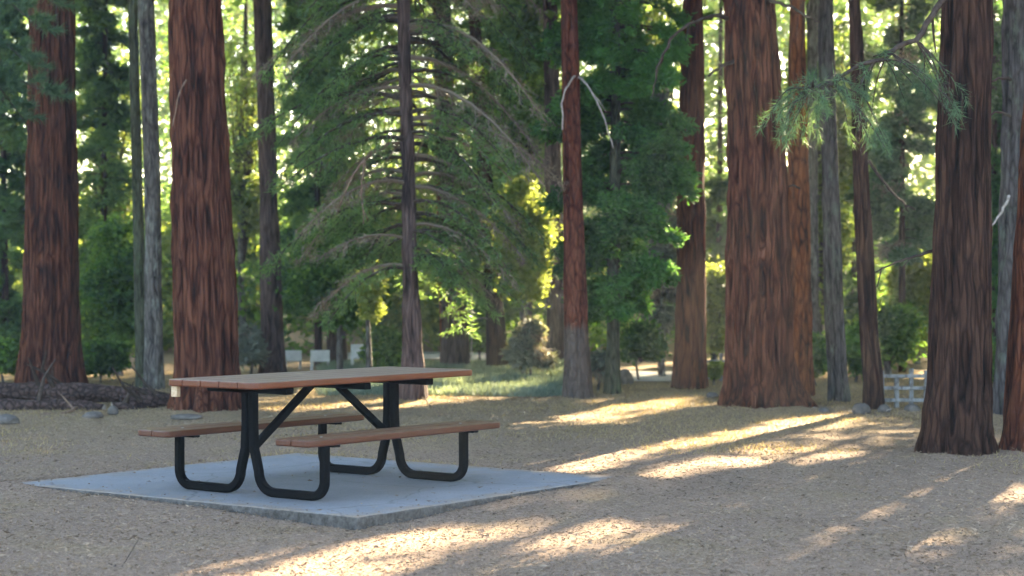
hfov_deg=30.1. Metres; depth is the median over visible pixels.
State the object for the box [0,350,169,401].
fallen log
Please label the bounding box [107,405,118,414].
rock
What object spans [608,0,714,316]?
broadleaf tree
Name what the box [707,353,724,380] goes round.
rail fence
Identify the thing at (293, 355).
sign board
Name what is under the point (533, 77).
broadleaf tree
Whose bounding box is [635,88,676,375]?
broadleaf tree
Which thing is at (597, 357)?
shrub
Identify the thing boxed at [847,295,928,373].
broadleaf tree
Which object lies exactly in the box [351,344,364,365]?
sign board
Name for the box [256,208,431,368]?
broadleaf tree
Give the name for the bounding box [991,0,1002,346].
fir tree
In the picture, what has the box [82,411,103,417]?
rock
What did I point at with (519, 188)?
broadleaf tree
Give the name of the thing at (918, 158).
sky
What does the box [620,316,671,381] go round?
shrub
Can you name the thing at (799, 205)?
pine tree
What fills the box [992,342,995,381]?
shrub
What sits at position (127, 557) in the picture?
fallen branch
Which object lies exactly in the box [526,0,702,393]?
cedar tree
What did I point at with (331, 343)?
pine tree
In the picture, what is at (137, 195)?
pine tree
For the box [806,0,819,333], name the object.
pine tree
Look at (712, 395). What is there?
rock
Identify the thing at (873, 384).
pine tree
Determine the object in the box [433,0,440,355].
pine tree
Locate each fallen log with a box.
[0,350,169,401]
[0,359,105,410]
[0,363,62,383]
[111,367,169,409]
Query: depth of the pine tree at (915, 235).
29.78 m
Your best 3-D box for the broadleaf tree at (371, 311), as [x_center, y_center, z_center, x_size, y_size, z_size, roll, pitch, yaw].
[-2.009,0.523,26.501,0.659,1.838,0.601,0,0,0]
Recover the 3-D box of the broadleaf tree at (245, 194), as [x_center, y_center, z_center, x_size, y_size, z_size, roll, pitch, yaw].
[-5.130,-1.780,36.972,1.654,6.371,1.686,0,0,0]
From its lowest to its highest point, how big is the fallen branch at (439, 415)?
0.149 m
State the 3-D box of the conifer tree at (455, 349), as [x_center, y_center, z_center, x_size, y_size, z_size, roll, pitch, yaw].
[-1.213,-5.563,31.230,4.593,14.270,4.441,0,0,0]
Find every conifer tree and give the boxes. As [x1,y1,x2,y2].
[0,0,88,383]
[167,0,240,412]
[398,0,486,366]
[468,6,509,367]
[542,0,563,359]
[651,0,820,408]
[751,0,999,455]
[998,105,1023,451]
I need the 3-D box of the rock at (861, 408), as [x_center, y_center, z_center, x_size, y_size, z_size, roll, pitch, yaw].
[3.792,1.305,20.698,0.208,0.117,0.213,0,0,-8]
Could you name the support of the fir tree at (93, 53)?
on the ground at (540, 507)
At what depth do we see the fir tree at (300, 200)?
31.80 m
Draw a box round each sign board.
[285,350,301,369]
[310,350,329,370]
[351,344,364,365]
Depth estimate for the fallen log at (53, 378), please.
22.25 m
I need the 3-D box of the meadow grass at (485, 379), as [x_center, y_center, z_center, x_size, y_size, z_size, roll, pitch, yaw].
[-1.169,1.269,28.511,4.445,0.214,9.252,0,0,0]
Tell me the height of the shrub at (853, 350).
0.932 m
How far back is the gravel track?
29.10 m
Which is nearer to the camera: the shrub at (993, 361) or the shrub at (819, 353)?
the shrub at (993, 361)
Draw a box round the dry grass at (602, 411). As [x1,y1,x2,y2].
[0,370,1023,477]
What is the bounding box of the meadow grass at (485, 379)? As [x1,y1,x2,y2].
[314,357,563,396]
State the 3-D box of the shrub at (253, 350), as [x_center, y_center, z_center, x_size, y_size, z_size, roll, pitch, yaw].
[-3.980,0.942,29.010,0.739,0.991,0.750,0,0,19]
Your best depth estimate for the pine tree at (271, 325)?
29.23 m
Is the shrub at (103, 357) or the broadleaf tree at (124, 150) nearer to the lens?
the shrub at (103, 357)
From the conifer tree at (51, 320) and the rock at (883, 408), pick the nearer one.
the rock at (883, 408)
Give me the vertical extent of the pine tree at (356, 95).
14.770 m
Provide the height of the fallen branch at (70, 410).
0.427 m
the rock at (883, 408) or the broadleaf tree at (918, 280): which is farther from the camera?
the broadleaf tree at (918, 280)
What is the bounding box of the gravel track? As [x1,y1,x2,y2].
[347,352,708,380]
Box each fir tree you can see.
[0,0,28,346]
[75,0,143,344]
[221,0,259,328]
[272,0,370,366]
[454,0,537,321]
[703,0,727,338]
[823,0,885,335]
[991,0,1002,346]
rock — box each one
[0,414,19,423]
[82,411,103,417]
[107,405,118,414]
[170,414,203,419]
[620,369,633,383]
[707,392,718,397]
[818,407,828,412]
[852,403,870,413]
[877,404,890,412]
[904,404,920,411]
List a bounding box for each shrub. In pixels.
[0,334,19,381]
[82,336,134,382]
[238,320,273,373]
[356,325,401,366]
[466,302,514,359]
[497,313,559,374]
[590,343,605,391]
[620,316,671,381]
[707,360,724,384]
[812,331,826,385]
[845,324,884,381]
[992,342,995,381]
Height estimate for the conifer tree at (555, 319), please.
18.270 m
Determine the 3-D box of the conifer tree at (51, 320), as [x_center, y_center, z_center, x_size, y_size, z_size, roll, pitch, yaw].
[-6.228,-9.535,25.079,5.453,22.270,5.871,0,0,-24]
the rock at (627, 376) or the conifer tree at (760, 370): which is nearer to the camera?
the conifer tree at (760, 370)
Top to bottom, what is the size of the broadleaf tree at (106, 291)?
2.702 m
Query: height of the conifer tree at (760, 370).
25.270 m
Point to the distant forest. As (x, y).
(922, 176)
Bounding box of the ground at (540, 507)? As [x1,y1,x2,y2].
[0,215,1023,575]
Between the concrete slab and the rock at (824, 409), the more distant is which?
the rock at (824, 409)
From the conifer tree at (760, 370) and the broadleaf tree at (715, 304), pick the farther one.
the broadleaf tree at (715, 304)
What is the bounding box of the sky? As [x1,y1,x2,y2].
[6,0,997,210]
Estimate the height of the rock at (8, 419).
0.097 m
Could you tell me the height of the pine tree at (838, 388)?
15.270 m
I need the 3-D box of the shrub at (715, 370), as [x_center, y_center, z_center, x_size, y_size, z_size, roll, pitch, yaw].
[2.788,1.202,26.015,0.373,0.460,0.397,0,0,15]
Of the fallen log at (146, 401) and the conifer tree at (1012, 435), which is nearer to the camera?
the conifer tree at (1012, 435)
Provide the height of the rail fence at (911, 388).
0.638 m
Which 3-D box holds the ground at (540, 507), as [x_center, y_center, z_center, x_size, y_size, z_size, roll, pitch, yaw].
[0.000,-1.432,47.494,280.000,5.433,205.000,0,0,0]
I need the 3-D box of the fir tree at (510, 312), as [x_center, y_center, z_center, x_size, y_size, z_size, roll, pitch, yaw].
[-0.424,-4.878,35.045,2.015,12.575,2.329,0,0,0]
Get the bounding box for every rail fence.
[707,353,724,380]
[883,368,926,407]
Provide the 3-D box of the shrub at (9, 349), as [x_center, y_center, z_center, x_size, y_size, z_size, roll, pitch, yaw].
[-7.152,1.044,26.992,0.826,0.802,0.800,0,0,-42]
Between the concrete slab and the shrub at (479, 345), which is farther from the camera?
the shrub at (479, 345)
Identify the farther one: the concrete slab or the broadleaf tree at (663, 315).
the broadleaf tree at (663, 315)
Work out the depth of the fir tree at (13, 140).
30.75 m
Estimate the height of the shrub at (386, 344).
0.908 m
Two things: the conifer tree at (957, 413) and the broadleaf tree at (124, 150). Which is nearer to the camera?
the conifer tree at (957, 413)
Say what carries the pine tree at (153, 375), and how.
on the ground at (540, 507)
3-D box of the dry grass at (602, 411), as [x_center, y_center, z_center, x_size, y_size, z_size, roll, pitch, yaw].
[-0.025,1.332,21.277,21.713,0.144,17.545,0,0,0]
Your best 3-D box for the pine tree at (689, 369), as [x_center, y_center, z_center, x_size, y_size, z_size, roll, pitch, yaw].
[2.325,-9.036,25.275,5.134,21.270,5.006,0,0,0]
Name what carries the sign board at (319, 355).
on the ground at (540, 507)
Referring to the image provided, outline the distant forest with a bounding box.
[0,0,1002,355]
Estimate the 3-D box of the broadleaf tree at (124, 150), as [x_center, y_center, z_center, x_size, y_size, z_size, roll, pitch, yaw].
[-7.628,-1.542,36.039,2.142,5.889,2.211,0,0,0]
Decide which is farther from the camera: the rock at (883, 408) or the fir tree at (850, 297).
the fir tree at (850, 297)
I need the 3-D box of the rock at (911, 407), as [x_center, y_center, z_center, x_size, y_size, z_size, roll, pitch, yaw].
[4.396,1.311,20.933,0.183,0.084,0.174,0,0,32]
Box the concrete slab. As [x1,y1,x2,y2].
[20,453,610,529]
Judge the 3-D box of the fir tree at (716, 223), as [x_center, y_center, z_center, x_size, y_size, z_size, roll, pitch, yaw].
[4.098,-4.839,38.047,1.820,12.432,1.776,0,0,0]
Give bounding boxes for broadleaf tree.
[76,54,161,239]
[79,206,171,375]
[224,30,286,328]
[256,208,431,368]
[345,260,390,367]
[467,0,562,321]
[471,172,562,374]
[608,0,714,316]
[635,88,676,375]
[706,254,725,359]
[782,7,871,334]
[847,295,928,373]
[874,249,931,363]
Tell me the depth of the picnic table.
12.65 m
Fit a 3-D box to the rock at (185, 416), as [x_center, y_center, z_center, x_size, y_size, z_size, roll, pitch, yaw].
[-3.407,1.345,19.975,0.353,0.049,0.327,0,0,16]
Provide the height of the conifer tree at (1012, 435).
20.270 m
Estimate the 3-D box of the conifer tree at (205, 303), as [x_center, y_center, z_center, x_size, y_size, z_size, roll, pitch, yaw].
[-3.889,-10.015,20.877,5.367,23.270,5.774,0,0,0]
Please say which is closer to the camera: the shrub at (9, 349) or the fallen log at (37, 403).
the fallen log at (37, 403)
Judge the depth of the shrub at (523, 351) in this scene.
27.48 m
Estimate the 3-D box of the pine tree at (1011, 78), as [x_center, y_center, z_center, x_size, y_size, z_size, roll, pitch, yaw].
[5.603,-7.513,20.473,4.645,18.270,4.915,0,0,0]
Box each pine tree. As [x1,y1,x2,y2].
[128,0,144,387]
[138,0,164,389]
[231,0,568,399]
[253,0,286,373]
[324,21,347,362]
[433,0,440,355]
[561,0,613,398]
[670,0,708,389]
[787,0,815,395]
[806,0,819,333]
[816,0,850,401]
[840,0,941,371]
[848,0,914,409]
[991,0,1023,414]
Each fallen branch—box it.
[40,394,77,414]
[108,537,139,566]
[422,397,457,416]
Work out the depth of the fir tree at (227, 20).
39.93 m
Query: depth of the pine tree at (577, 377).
23.34 m
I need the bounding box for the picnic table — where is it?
[138,366,499,500]
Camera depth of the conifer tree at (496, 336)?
30.54 m
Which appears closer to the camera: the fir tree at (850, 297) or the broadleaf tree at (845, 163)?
the broadleaf tree at (845, 163)

